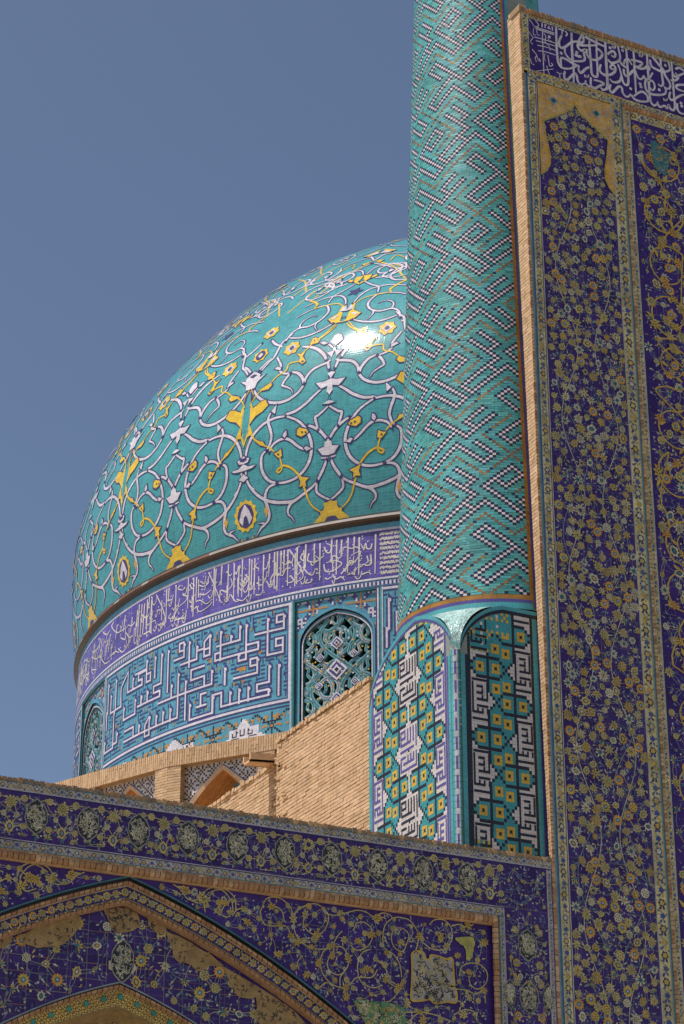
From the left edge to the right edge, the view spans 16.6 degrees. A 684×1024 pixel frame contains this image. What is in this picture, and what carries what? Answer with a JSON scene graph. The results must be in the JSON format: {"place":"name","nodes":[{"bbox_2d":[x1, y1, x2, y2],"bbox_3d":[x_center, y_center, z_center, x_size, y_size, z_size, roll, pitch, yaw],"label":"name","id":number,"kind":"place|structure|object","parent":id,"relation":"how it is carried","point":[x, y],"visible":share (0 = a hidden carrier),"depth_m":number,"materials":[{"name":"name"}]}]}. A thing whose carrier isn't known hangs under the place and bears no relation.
{"place":"outdoors","nodes":[
{"label":"outdoors","id":0,"kind":"place"},
{"bbox_2d":[0,0,683,783],"label":"sky","id":1,"kind":"structure","parent":0,"point":[167,167],"materials":[{"name":"blue"}]},
{"label":"ground","id":2,"kind":"structure","parent":0,"visible":0},
{"bbox_2d":[0,775,560,1023],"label":"arcade wall","id":3,"kind":"structure","parent":2,"relation":"on","point":[118,908],"depth_m":34.67,"materials":[{"name":"tile"}]},
{"bbox_2d":[469,4,683,1023],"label":"portal wall","id":4,"kind":"structure","parent":2,"relation":"on","point":[598,127],"depth_m":40.87,"materials":[{"name":"tile"}]},
{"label":"roof","id":5,"kind":"structure","parent":0,"visible":0},
{"bbox_2d":[54,717,460,806],"bbox_3d":[4.295,14.441,61.797,27.905,10.520,26.739,12,-27,-24],"label":"brick drum base","id":6,"kind":"object","parent":5,"relation":"on","point":[205,775],"visible":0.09,"depth_m":54.86,"materials":[{"name":"beige brick"}]},
{"bbox_2d":[73,521,461,787],"bbox_3d":[4.599,8.285,64.807,24.016,7.220,24.016,12,-27,-24],"label":"drum","id":7,"kind":"object","parent":6,"relation":"on","point":[282,636],"visible":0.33,"depth_m":56.54,"materials":[{"name":"blue tile"}]},
{"bbox_2d":[78,676,106,775],"bbox_3d":[-6.414,7.176,60.511,0.291,5.450,2.374,9,-26,-20],"label":"window","id":8,"kind":"structure","parent":7,"relation":"in","point":[92,726],"depth_m":61.25,"materials":[{"name":"teal tile"}]},
{"bbox_2d":[71,238,407,687],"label":"dome","id":9,"kind":"structure","parent":7,"relation":"on","point":[275,416],"depth_m":59.02,"materials":[{"name":"teal tile"}]},
{"bbox_2d":[290,586,382,729],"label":"window","id":10,"kind":"structure","parent":7,"relation":"in","point":[335,635],"depth_m":55.19,"materials":[{"name":"teal tile"}]},
{"bbox_2d":[207,676,374,829],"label":"brick wall","id":11,"kind":"structure","parent":5,"relation":"on","point":[317,771],"depth_m":42.03,"materials":[{"name":"beige brick"}]},
{"bbox_2d":[243,752,276,767],"bbox_3d":[-1.537,4.652,43.952,0.550,0.220,0.340,12,-27,-24],"label":"rain spout","id":12,"kind":"object","parent":11,"relation":"attached to","point":[264,760],"visible":1,"depth_m":43.84,"materials":[{"name":"wood"}]},
{"bbox_2d":[369,0,549,856],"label":"minaret","id":13,"kind":"object","parent":5,"relation":"on","point":[474,775],"visible":0.88,"depth_m":40.77,"materials":[{"name":"tile"}]}
]}

